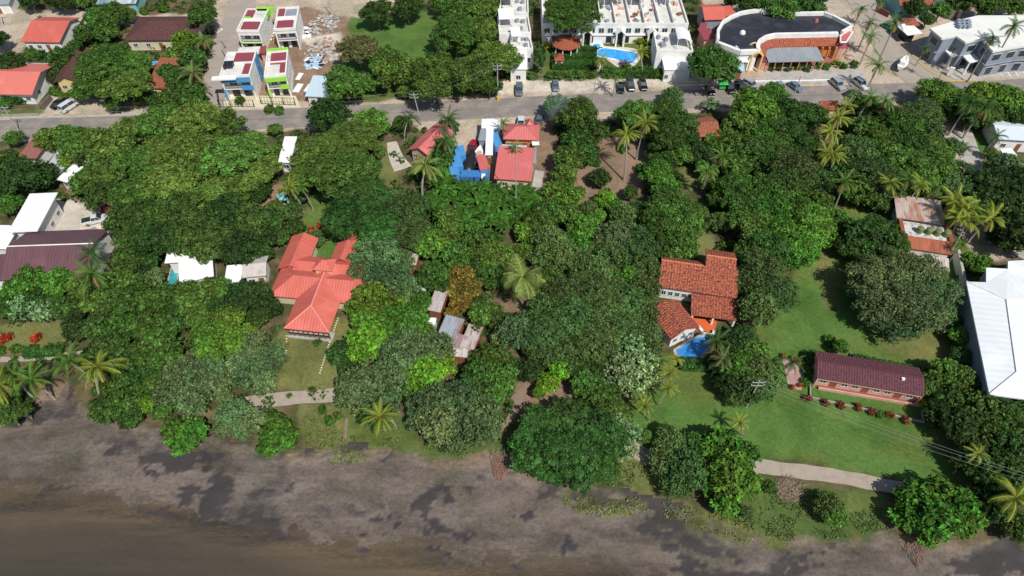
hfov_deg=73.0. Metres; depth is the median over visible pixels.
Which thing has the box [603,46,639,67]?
pool terrace
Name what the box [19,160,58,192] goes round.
broadleaf tree
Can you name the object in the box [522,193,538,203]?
banana plant
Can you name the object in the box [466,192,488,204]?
banana plant
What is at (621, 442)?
spreading tree
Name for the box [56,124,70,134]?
broadleaf tree
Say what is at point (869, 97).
palm tree
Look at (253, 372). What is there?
olive green tree
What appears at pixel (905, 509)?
beach almond tree
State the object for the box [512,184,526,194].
banana plant
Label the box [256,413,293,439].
beach almond tree
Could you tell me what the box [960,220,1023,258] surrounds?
driveway
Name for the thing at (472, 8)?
broadleaf tree
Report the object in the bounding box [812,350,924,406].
bungalow
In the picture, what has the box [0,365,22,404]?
palm tree
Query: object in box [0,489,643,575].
sea water
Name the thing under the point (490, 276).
broadleaf tree
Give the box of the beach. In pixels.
[0,383,1023,575]
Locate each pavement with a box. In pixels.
[751,69,867,84]
[915,40,1023,78]
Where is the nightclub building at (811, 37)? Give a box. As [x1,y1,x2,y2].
[715,8,853,71]
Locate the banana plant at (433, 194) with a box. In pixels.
[426,188,439,200]
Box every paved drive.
[55,208,82,230]
[532,170,543,190]
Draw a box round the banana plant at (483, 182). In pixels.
[476,176,491,190]
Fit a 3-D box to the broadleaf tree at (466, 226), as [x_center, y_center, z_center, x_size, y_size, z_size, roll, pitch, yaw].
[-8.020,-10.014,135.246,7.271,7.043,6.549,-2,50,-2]
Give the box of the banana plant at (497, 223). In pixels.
[494,218,507,230]
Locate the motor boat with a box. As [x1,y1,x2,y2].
[475,145,482,167]
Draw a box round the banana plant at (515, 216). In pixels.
[508,211,522,225]
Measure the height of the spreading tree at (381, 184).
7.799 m
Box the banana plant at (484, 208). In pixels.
[473,203,489,220]
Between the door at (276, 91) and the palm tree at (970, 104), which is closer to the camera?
the palm tree at (970, 104)
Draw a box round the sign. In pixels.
[739,58,748,67]
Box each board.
[293,83,303,92]
[295,73,303,79]
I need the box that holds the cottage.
[408,123,453,161]
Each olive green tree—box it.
[59,167,69,175]
[143,267,166,287]
[150,375,186,410]
[159,354,197,383]
[173,381,214,418]
[179,357,217,391]
[197,353,226,378]
[200,370,232,399]
[213,396,252,429]
[213,417,236,438]
[215,390,233,402]
[223,348,255,377]
[229,354,270,393]
[231,330,268,358]
[232,422,254,440]
[235,405,268,436]
[253,370,278,395]
[255,344,289,373]
[269,337,287,353]
[280,201,303,220]
[309,229,326,246]
[333,381,370,415]
[334,373,350,392]
[336,360,391,405]
[345,234,404,276]
[346,259,373,282]
[357,385,401,423]
[363,260,411,299]
[363,358,409,403]
[375,333,403,360]
[380,324,441,374]
[387,224,406,247]
[389,192,434,225]
[389,215,432,249]
[390,248,416,273]
[395,276,422,301]
[404,392,417,412]
[405,404,433,431]
[412,380,454,425]
[414,399,462,448]
[420,330,457,365]
[440,427,475,456]
[441,379,480,412]
[444,406,492,450]
[469,393,501,430]
[475,415,502,444]
[489,329,517,348]
[495,314,531,349]
[517,308,534,330]
[524,335,559,366]
[525,307,573,347]
[526,292,556,325]
[527,247,554,268]
[529,224,569,261]
[535,274,586,314]
[545,239,580,271]
[546,330,587,366]
[550,294,604,343]
[564,248,592,275]
[565,271,615,311]
[571,317,620,363]
[575,254,613,284]
[580,199,597,213]
[585,289,631,325]
[588,238,609,255]
[592,218,633,252]
[594,242,630,270]
[601,307,644,347]
[603,274,624,292]
[609,204,641,228]
[612,281,648,317]
[620,223,660,260]
[626,200,646,222]
[628,248,654,273]
[628,273,662,301]
[633,255,663,280]
[635,300,660,327]
[640,322,664,343]
[643,339,663,361]
[649,442,688,476]
[652,426,687,457]
[658,467,695,500]
[659,87,684,102]
[664,445,707,491]
[698,176,715,191]
[706,211,729,232]
[724,389,746,407]
[730,368,765,406]
[735,266,765,295]
[737,290,778,328]
[739,246,789,288]
[739,504,756,521]
[740,247,768,268]
[742,323,756,333]
[745,271,800,313]
[746,353,777,381]
[746,376,777,404]
[758,364,786,390]
[767,149,820,185]
[805,165,834,191]
[811,490,845,518]
[832,134,880,165]
[843,275,867,302]
[845,253,908,293]
[847,153,897,185]
[850,293,886,327]
[855,272,924,323]
[866,165,914,200]
[871,310,924,346]
[872,245,928,284]
[881,280,948,333]
[900,97,947,125]
[906,251,949,283]
[909,304,951,334]
[919,119,947,138]
[919,275,964,310]
[938,174,966,198]
[942,135,967,157]
[943,300,959,326]
[949,345,972,366]
[953,175,977,199]
[955,159,975,176]
[983,146,997,158]
[983,152,1023,171]
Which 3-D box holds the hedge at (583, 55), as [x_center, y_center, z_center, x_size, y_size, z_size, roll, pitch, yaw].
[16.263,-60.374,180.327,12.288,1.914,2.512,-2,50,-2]
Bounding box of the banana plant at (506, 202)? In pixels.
[494,200,512,211]
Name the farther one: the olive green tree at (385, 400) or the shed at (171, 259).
the shed at (171, 259)
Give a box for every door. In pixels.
[232,90,240,96]
[273,89,279,94]
[282,41,288,46]
[459,357,464,363]
[487,157,491,164]
[828,382,836,386]
[860,387,869,392]
[893,393,902,397]
[1013,144,1021,151]
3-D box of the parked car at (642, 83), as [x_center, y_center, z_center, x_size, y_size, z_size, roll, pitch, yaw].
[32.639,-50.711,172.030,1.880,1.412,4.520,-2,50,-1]
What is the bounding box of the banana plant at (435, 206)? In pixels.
[426,201,442,212]
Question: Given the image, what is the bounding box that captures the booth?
[756,55,769,70]
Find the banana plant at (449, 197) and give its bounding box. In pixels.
[444,195,459,205]
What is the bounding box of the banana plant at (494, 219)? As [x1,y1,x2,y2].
[489,210,507,221]
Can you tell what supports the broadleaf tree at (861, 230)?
on the lawn at (786, 425)
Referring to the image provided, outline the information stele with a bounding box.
[947,67,954,76]
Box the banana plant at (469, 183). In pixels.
[462,178,478,193]
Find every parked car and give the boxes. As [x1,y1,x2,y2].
[49,97,67,109]
[100,203,117,212]
[515,81,522,95]
[535,113,543,124]
[547,114,554,121]
[551,79,559,91]
[617,81,624,93]
[625,77,634,91]
[638,79,647,90]
[705,83,715,95]
[725,80,735,93]
[733,79,745,91]
[742,76,759,88]
[787,81,803,92]
[829,76,845,90]
[843,89,862,96]
[852,76,868,89]
[880,22,896,31]
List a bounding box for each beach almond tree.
[159,415,186,444]
[167,435,195,456]
[175,417,209,450]
[254,433,281,459]
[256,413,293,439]
[265,410,280,421]
[272,426,299,452]
[692,461,728,498]
[695,425,740,462]
[704,445,760,502]
[709,490,740,518]
[735,437,763,469]
[737,469,762,500]
[886,498,923,533]
[892,477,932,509]
[904,494,962,542]
[912,473,958,506]
[916,530,939,549]
[946,485,982,522]
[955,511,978,539]
[973,509,988,529]
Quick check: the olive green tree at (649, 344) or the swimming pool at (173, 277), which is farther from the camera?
the swimming pool at (173, 277)
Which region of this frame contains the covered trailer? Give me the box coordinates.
[463,151,475,169]
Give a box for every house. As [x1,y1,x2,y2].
[0,0,18,13]
[0,64,52,103]
[0,225,18,253]
[0,229,113,291]
[0,254,4,288]
[8,192,63,236]
[21,17,79,51]
[53,50,88,92]
[57,160,88,189]
[96,0,145,11]
[124,16,205,49]
[149,57,181,93]
[178,251,216,283]
[211,51,263,99]
[225,264,244,283]
[236,7,274,48]
[242,256,269,282]
[264,47,293,96]
[273,6,303,49]
[494,146,534,189]
[503,123,539,147]
[650,249,738,346]
[686,117,719,143]
[697,4,724,33]
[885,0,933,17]
[891,195,953,270]
[934,0,962,18]
[982,118,1023,151]
[999,148,1016,157]
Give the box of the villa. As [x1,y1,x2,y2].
[272,219,382,341]
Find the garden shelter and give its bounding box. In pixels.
[276,192,292,203]
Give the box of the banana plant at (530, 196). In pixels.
[520,192,538,201]
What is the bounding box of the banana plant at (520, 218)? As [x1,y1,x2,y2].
[515,211,528,221]
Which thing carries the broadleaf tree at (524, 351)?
on the ground at (296, 412)
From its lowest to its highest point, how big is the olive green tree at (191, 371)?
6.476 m
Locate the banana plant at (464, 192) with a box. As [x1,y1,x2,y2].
[455,187,473,197]
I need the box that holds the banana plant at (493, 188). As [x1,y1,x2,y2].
[485,182,503,195]
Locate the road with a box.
[0,78,1023,139]
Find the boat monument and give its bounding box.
[896,52,908,69]
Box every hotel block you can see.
[497,0,532,82]
[541,0,688,46]
[650,27,692,81]
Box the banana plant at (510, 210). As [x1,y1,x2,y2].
[507,207,518,217]
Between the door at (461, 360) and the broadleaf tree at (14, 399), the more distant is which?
the door at (461, 360)
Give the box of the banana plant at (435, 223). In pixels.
[432,212,437,225]
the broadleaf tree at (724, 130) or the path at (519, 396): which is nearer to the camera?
the path at (519, 396)
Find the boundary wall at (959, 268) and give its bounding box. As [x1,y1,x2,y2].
[952,249,966,293]
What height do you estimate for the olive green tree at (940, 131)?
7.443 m
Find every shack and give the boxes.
[305,75,335,102]
[408,253,419,272]
[428,290,447,319]
[428,317,436,328]
[439,314,463,338]
[440,334,467,350]
[453,348,471,363]
[460,324,482,349]
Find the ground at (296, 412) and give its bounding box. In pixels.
[0,0,1023,553]
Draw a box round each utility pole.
[0,106,18,129]
[409,92,421,125]
[493,64,501,100]
[745,380,765,407]
[792,76,804,98]
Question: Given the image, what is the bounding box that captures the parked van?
[57,99,78,112]
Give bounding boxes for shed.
[18,137,55,163]
[49,150,64,180]
[165,252,178,272]
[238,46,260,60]
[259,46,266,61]
[278,136,297,171]
[476,154,489,178]
[478,129,485,150]
[481,119,500,134]
[485,129,493,164]
[501,144,526,146]
[525,118,533,124]
[531,141,538,152]
[532,149,535,171]
[697,27,715,46]
[699,18,707,27]
[723,5,735,17]
[818,100,841,117]
[899,18,919,29]
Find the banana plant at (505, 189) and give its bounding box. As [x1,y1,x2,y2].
[499,187,517,199]
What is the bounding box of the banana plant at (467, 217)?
[455,213,474,224]
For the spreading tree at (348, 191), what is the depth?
136.37 m
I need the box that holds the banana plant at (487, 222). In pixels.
[479,213,494,228]
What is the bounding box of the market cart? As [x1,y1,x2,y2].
[718,80,728,88]
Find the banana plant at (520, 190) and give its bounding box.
[513,186,528,199]
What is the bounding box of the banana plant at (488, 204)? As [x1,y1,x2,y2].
[479,201,496,213]
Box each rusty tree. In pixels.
[443,307,458,316]
[445,280,457,296]
[448,265,477,286]
[448,293,471,313]
[456,277,482,298]
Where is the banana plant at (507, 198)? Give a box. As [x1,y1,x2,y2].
[500,192,514,206]
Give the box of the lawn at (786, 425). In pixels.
[0,11,988,538]
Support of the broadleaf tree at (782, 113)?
on the ground at (296, 412)
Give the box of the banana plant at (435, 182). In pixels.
[428,176,443,188]
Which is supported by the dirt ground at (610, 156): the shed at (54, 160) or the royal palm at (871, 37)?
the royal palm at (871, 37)
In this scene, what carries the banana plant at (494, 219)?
on the ground at (296, 412)
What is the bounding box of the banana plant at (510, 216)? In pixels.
[505,214,515,228]
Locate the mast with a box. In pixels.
[515,137,516,204]
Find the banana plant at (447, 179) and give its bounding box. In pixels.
[442,176,459,189]
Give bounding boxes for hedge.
[22,347,64,359]
[551,45,596,52]
[551,51,596,59]
[551,58,598,70]
[606,67,662,79]
[678,356,717,372]
[852,353,923,369]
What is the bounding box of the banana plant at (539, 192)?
[527,187,543,200]
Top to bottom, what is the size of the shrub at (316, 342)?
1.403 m
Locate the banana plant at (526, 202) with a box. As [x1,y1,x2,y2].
[517,198,533,212]
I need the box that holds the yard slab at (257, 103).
[223,96,300,108]
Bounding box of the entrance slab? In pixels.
[740,71,759,78]
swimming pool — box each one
[167,267,178,283]
[591,43,603,48]
[597,47,639,63]
[673,335,713,358]
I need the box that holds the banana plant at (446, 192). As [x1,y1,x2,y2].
[440,189,455,203]
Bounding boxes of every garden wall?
[40,95,52,109]
[809,385,924,422]
[875,6,889,16]
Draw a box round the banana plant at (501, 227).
[495,218,511,232]
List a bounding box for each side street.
[204,0,255,108]
[847,0,957,82]
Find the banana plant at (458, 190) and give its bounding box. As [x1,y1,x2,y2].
[454,183,470,201]
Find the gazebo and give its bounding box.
[551,35,580,55]
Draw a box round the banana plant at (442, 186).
[437,184,451,193]
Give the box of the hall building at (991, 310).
[953,260,1023,400]
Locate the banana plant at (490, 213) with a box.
[484,209,497,221]
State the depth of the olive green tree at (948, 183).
142.00 m
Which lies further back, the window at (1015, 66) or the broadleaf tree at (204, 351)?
the window at (1015, 66)
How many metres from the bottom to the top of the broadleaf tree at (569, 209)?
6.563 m
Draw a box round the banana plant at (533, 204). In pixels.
[519,200,537,214]
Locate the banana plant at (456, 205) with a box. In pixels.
[452,200,465,213]
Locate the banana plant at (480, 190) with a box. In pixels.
[472,183,486,194]
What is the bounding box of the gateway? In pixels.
[747,42,763,71]
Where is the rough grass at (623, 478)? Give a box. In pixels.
[302,409,884,544]
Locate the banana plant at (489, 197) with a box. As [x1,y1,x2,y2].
[479,193,498,206]
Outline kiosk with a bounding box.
[734,62,744,78]
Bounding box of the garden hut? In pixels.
[554,53,563,63]
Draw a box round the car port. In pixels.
[898,24,922,41]
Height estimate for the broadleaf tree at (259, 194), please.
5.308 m
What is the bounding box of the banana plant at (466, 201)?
[461,195,468,206]
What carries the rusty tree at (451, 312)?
on the ground at (296, 412)
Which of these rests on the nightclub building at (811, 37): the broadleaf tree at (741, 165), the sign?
the sign
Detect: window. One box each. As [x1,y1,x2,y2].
[244,90,252,95]
[282,89,288,94]
[291,40,297,46]
[544,28,549,32]
[923,49,931,60]
[929,35,938,46]
[958,58,966,65]
[965,44,976,51]
[971,62,979,71]
[979,47,987,57]
[982,66,993,74]
[990,53,1001,60]
[996,64,1007,72]
[1004,50,1016,58]
[1009,63,1021,70]
[1016,50,1023,56]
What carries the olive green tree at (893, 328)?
on the lawn at (786, 425)
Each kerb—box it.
[0,114,144,118]
[755,78,852,81]
[895,33,975,80]
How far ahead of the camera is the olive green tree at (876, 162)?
142.78 m
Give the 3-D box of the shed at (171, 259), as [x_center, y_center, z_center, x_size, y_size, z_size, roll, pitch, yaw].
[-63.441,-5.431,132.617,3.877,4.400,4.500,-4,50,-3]
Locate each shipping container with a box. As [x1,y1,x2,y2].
[449,165,459,180]
[452,154,463,173]
[454,145,465,162]
[460,170,487,181]
[493,130,501,156]
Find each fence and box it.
[0,113,38,116]
[216,90,254,106]
[259,96,295,104]
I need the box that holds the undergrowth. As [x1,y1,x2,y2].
[0,0,1021,429]
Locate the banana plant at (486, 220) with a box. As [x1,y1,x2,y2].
[481,213,498,229]
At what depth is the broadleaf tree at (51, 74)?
170.36 m
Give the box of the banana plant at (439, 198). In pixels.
[435,195,445,204]
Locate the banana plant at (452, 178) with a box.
[438,172,458,184]
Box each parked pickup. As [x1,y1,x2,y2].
[81,213,109,226]
[467,139,478,152]
[517,115,524,123]
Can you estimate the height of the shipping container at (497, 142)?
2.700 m
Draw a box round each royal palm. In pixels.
[851,3,869,29]
[857,15,879,51]
[859,26,882,65]
[864,58,891,90]
[868,0,888,29]
[877,11,907,62]
[915,43,931,65]
[938,45,960,78]
[966,29,1003,81]
[1000,12,1023,47]
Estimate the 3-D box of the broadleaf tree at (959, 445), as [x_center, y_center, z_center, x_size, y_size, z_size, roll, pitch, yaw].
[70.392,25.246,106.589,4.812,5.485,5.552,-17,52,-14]
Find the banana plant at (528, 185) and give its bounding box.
[520,181,535,192]
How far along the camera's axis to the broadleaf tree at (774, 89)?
160.34 m
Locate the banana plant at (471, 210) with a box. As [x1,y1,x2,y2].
[460,207,479,220]
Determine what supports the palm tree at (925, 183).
on the ground at (296, 412)
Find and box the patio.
[782,359,803,389]
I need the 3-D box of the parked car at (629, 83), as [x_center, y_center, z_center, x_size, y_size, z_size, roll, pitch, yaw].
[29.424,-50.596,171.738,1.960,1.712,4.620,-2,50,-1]
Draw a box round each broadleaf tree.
[0,31,11,51]
[0,50,26,68]
[0,149,18,167]
[0,154,49,193]
[0,182,20,197]
[0,194,25,214]
[0,279,25,297]
[0,296,19,318]
[0,366,12,381]
[0,382,21,408]
[0,404,21,425]
[1,130,25,146]
[7,263,46,291]
[12,401,34,418]
[18,0,40,13]
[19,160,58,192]
[24,286,53,307]
[28,276,46,289]
[32,127,61,151]
[42,285,63,299]
[43,0,74,14]
[44,47,74,70]
[45,267,75,293]
[46,68,59,82]
[47,293,77,319]
[54,126,91,157]
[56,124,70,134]
[56,151,75,167]
[61,319,86,341]
[63,44,80,50]
[63,307,84,322]
[64,278,92,298]
[67,39,82,47]
[68,85,93,104]
[68,145,90,167]
[68,170,87,196]
[72,22,97,43]
[74,0,90,9]
[75,287,104,312]
[78,363,102,381]
[79,311,112,340]
[81,6,100,23]
[81,335,118,363]
[82,176,124,210]
[83,278,100,293]
[87,394,123,425]
[90,369,128,396]
[91,285,120,313]
[92,20,121,41]
[97,0,128,27]
[97,266,135,289]
[99,310,136,343]
[100,342,136,373]
[101,199,156,235]
[103,384,140,418]
[108,246,149,272]
[110,222,151,254]
[112,282,147,313]
[116,405,144,430]
[119,359,148,385]
[122,8,137,23]
[126,273,154,288]
[128,90,148,106]
[128,304,168,337]
[128,336,153,365]
[131,193,169,225]
[131,221,178,256]
[132,248,161,274]
[133,381,152,398]
[134,286,168,311]
[137,394,155,412]
[138,323,176,348]
[141,364,163,380]
[143,376,161,389]
[145,92,164,105]
[149,338,185,369]
[150,282,178,309]
[152,403,173,417]
[155,62,178,76]
[155,190,207,225]
[156,85,178,107]
[160,304,194,333]
[161,45,180,57]
[163,66,202,91]
[167,210,203,255]
[168,279,198,302]
[169,29,200,50]
[173,82,208,107]
[174,290,212,326]
[175,47,206,71]
[186,0,218,34]
[186,219,232,264]
[187,319,222,348]
[191,314,208,328]
[193,339,226,363]
[194,276,220,299]
[195,192,247,229]
[204,295,223,319]
[207,304,246,330]
[209,275,231,297]
[216,324,249,355]
[217,228,264,265]
[221,293,246,312]
[225,279,248,298]
[231,201,269,236]
[240,280,273,310]
[241,181,272,202]
[241,323,259,339]
[247,306,270,327]
[249,244,275,259]
[252,226,279,247]
[254,298,283,317]
[259,206,284,230]
[263,198,283,213]
[269,143,283,157]
[274,228,290,245]
[277,186,287,197]
[284,218,306,234]
[287,188,308,203]
[305,96,353,130]
[323,64,366,103]
[325,339,350,366]
[337,358,354,373]
[343,297,357,314]
[344,320,387,362]
[346,345,363,361]
[349,107,390,135]
[349,280,395,313]
[350,306,386,335]
[356,413,371,426]
[358,0,396,30]
[359,73,380,92]
[363,44,404,69]
[370,51,418,88]
[380,282,409,305]
[381,303,404,328]
[386,325,410,346]
[390,0,423,25]
[391,115,411,131]
[393,304,430,332]
[395,85,413,99]
[397,379,420,397]
[401,353,443,395]
[408,50,470,104]
[408,300,420,308]
[410,226,450,258]
[411,290,431,311]
[414,164,432,178]
[414,260,450,292]
[419,322,436,339]
[428,13,484,59]
[428,148,454,169]
[430,0,457,14]
[432,252,445,266]
[433,137,455,151]
[434,166,449,178]
[434,218,459,242]
[436,206,459,226]
[437,354,457,378]
[438,119,459,134]
[439,240,473,267]
[443,0,487,18]
[454,56,494,95]
[456,219,487,242]
[459,226,503,257]
[459,357,495,392]
[466,15,500,48]
[466,259,479,278]
[467,299,497,325]
[467,349,478,361]
[469,340,510,366]
[471,322,484,335]
[473,239,517,273]
[474,0,502,18]
[476,265,510,289]
[478,383,506,410]
[480,76,503,97]
[486,362,519,392]
[487,309,511,330]
[504,243,526,267]
[505,356,520,368]
[514,219,538,241]
[516,356,542,382]
[518,241,535,255]
[519,337,532,356]
[523,208,557,232]
[526,346,550,369]
[529,276,551,297]
[532,386,545,399]
[533,197,563,221]
[535,263,562,279]
[535,371,561,393]
[541,180,564,201]
[542,93,569,116]
[544,0,566,13]
[549,163,577,184]
[549,358,572,380]
[551,94,598,130]
[551,144,585,169]
[554,182,583,205]
[558,202,584,224]
[560,128,593,147]
[563,230,596,250]
[565,213,599,239]
[565,355,590,376]
[569,370,603,397]
[574,0,602,12]
[575,185,585,199]
[578,348,610,378]
[579,116,609,143]
[579,142,600,166]
[579,395,593,407]
[588,167,612,186]
[588,382,622,411]
[590,208,606,221]
[594,189,615,208]
[605,198,625,213]
[610,400,629,421]
[612,99,654,131]
[614,264,639,282]
[622,184,638,200]
[633,122,656,144]
[637,158,673,187]
[637,204,680,242]
[638,428,652,442]
[643,145,662,160]
[643,183,693,214]
[646,110,657,125]
[648,97,683,123]
[648,121,685,152]
[649,175,683,193]
[649,232,681,258]
[654,150,676,166]
[657,422,673,435]
[658,108,701,136]
[660,202,706,238]
[666,144,694,168]
[668,233,701,259]
[676,431,701,456]
[684,130,700,143]
[685,138,715,164]
[686,43,742,92]
[692,201,709,219]
[695,158,719,176]
[696,220,709,231]
[702,132,719,143]
[706,189,724,207]
[707,356,726,374]
[709,135,725,151]
[710,171,755,199]
[712,371,744,397]
[714,332,745,352]
[715,347,756,379]
[716,123,736,136]
[720,189,762,221]
[721,105,758,133]
[721,131,746,152]
[721,153,753,176]
[723,0,732,5]
[724,211,742,233]
[725,324,758,351]
[727,205,772,240]
[730,0,764,10]
[730,85,780,121]
[730,135,774,168]
[733,238,761,262]
[740,337,772,363]
[742,115,776,137]
[745,228,793,263]
[746,172,782,197]
[746,192,792,219]
[753,150,787,174]
[754,0,800,19]
[759,81,791,100]
[761,216,812,257]
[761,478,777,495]
[763,131,794,153]
[763,165,810,196]
[765,100,788,121]
[768,117,807,142]
[772,189,818,220]
[775,96,817,125]
[782,235,821,268]
[787,202,838,247]
[788,129,824,161]
[790,0,806,11]
[796,0,827,11]
[804,101,830,131]
[805,189,834,211]
[819,501,849,528]
[826,156,860,184]
[829,208,852,226]
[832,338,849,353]
[833,235,862,258]
[837,182,857,204]
[840,216,883,246]
[847,115,880,136]
[848,178,878,206]
[850,94,881,115]
[850,240,881,264]
[854,123,895,145]
[863,212,899,235]
[864,102,904,122]
[869,139,913,169]
[870,190,894,212]
[876,226,911,258]
[879,111,925,134]
[890,128,936,156]
[893,150,940,185]
[903,0,928,17]
[908,176,939,199]
[913,77,958,104]
[919,13,935,28]
[921,366,944,387]
[922,397,954,430]
[925,133,955,160]
[925,357,965,384]
[925,379,937,395]
[927,151,959,184]
[929,1,952,21]
[933,385,968,407]
[937,405,980,442]
[938,103,957,121]
[942,362,981,394]
[943,94,978,121]
[946,0,969,11]
[947,326,968,344]
[947,448,975,471]
[950,87,967,97]
[951,316,964,327]
[954,435,989,453]
[958,110,981,130]
[958,251,977,266]
[959,452,1003,488]
[960,413,1005,456]
[961,0,1003,14]
[963,80,999,104]
[964,390,1010,426]
[965,186,1001,218]
[965,478,1001,500]
[967,165,1016,193]
[968,253,993,274]
[969,276,979,281]
[975,100,1004,127]
[979,186,1023,226]
[980,490,1015,523]
[981,454,1023,497]
[983,227,1011,245]
[983,398,1023,436]
[983,427,1023,467]
[985,82,1023,111]
[994,209,1023,253]
[999,509,1023,543]
[1000,0,1023,14]
[1000,165,1023,195]
[1001,107,1020,123]
[1009,109,1023,124]
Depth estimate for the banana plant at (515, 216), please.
138.56 m
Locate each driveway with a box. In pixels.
[387,141,411,171]
[950,124,982,175]
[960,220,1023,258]
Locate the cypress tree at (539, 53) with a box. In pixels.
[533,41,545,73]
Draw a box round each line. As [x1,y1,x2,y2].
[0,92,892,129]
[13,92,405,110]
[614,76,790,84]
[759,379,1022,477]
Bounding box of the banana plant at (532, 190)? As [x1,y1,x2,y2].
[519,188,539,199]
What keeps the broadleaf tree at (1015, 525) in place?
on the ground at (296, 412)
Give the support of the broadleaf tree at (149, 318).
on the ground at (296, 412)
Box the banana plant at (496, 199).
[492,195,502,204]
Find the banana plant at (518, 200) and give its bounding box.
[512,197,528,207]
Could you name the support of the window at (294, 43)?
in the modern house at (288, 28)
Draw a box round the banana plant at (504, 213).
[493,208,511,224]
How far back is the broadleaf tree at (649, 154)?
151.32 m
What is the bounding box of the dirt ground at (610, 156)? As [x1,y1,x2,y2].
[0,0,1023,416]
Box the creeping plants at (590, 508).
[315,449,789,545]
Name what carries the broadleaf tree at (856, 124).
on the ground at (296, 412)
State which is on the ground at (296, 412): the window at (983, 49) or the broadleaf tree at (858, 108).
the broadleaf tree at (858, 108)
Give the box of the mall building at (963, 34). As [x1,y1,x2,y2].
[919,15,1023,76]
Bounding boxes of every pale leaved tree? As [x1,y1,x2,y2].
[7,295,41,320]
[29,299,54,321]
[600,351,638,385]
[600,374,618,388]
[611,413,627,430]
[612,334,651,364]
[617,369,650,402]
[618,420,642,440]
[618,440,639,461]
[629,346,659,376]
[640,368,662,388]
[700,97,721,112]
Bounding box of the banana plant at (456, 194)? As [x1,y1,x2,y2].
[451,190,464,201]
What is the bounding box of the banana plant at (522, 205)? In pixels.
[513,201,531,214]
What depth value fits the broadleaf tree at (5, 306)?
123.25 m
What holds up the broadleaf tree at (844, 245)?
on the lawn at (786, 425)
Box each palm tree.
[0,358,36,397]
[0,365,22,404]
[11,358,56,400]
[47,340,93,380]
[67,259,113,297]
[73,234,108,269]
[74,349,128,394]
[176,59,213,97]
[192,33,213,57]
[278,174,303,211]
[286,177,314,211]
[358,397,398,436]
[366,403,397,431]
[399,111,421,139]
[407,148,442,194]
[433,125,458,152]
[435,104,459,145]
[495,115,510,143]
[500,254,545,306]
[507,140,522,151]
[595,51,608,76]
[607,66,623,96]
[611,121,642,180]
[630,44,649,69]
[630,393,653,420]
[631,108,659,160]
[657,361,682,384]
[658,379,680,404]
[664,352,683,374]
[695,160,717,194]
[698,325,733,357]
[705,346,720,360]
[708,345,735,376]
[710,142,734,177]
[726,410,749,435]
[777,351,805,376]
[814,138,839,165]
[816,122,843,145]
[818,143,847,170]
[824,107,851,146]
[826,168,864,209]
[836,95,856,128]
[841,87,864,116]
[857,87,881,116]
[873,92,895,111]
[874,172,903,213]
[886,172,921,213]
[909,171,930,198]
[925,174,947,199]
[937,210,978,234]
[939,184,975,216]
[944,210,991,249]
[945,191,984,226]
[947,91,986,135]
[949,238,969,261]
[952,442,989,473]
[959,194,989,221]
[961,90,1008,138]
[966,201,1004,243]
[980,128,1007,157]
[988,474,1023,523]
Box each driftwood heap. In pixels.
[490,456,508,479]
[776,473,808,501]
[904,542,927,568]
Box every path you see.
[0,351,93,361]
[230,388,336,409]
[343,419,347,441]
[500,380,531,431]
[597,64,602,94]
[627,442,665,472]
[748,459,904,493]
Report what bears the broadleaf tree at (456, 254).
on the ground at (296, 412)
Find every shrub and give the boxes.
[0,96,14,108]
[0,332,13,344]
[0,345,6,355]
[7,343,24,354]
[12,96,25,104]
[23,47,36,57]
[25,344,39,350]
[29,332,42,343]
[33,49,46,58]
[41,343,53,351]
[48,86,60,94]
[54,341,67,347]
[57,92,69,98]
[138,6,148,13]
[157,3,168,11]
[235,95,245,104]
[263,104,273,113]
[272,105,283,114]
[307,226,315,232]
[313,338,321,346]
[318,405,325,414]
[324,415,335,425]
[332,412,343,419]
[526,71,535,79]
[542,41,551,48]
[545,70,558,78]
[556,71,565,79]
[565,68,578,80]
[578,70,587,80]
[587,72,596,78]
[590,159,600,166]
[598,64,612,77]
[618,143,629,153]
[620,62,631,69]
[632,66,641,76]
[633,37,646,43]
[634,162,645,172]
[639,64,652,76]
[642,50,650,57]
[645,37,651,45]
[653,68,662,77]
[728,239,735,245]
[785,66,792,71]
[792,62,801,69]
[799,377,810,387]
[801,349,814,365]
[801,365,813,377]
[802,394,813,402]
[803,64,811,71]
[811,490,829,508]
[813,61,821,68]
[820,398,830,406]
[822,62,830,69]
[822,334,835,347]
[831,59,842,66]
[835,400,846,409]
[840,62,848,68]
[849,60,858,67]
[854,402,862,411]
[867,407,876,415]
[876,409,885,418]
[885,411,894,418]
[901,415,909,424]
[918,398,928,408]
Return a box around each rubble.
[302,26,317,39]
[303,54,324,69]
[304,36,340,63]
[308,14,339,34]
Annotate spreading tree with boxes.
[70,72,110,99]
[71,41,141,78]
[80,126,137,159]
[80,153,126,186]
[95,69,154,108]
[102,96,128,110]
[107,170,152,204]
[108,50,152,71]
[108,115,147,146]
[111,144,164,177]
[130,101,187,140]
[135,133,186,168]
[136,161,196,198]
[161,99,221,134]
[166,126,223,163]
[180,150,221,187]
[187,179,224,210]
[196,134,257,177]
[197,106,247,136]
[208,165,262,199]
[224,130,271,160]
[237,152,283,183]
[266,123,283,134]
[282,160,322,193]
[286,130,344,167]
[300,150,364,199]
[320,118,383,155]
[320,195,378,239]
[332,176,380,207]
[334,34,383,72]
[341,152,383,182]
[341,177,394,205]
[354,211,398,248]
[368,146,386,159]
[368,193,400,219]
[470,40,524,78]
[507,420,557,480]
[507,431,528,457]
[516,402,559,433]
[535,426,591,477]
[538,465,574,488]
[543,0,604,35]
[543,395,593,433]
[560,460,602,495]
[562,427,619,483]
[573,404,621,448]
[599,457,622,484]
[601,426,629,460]

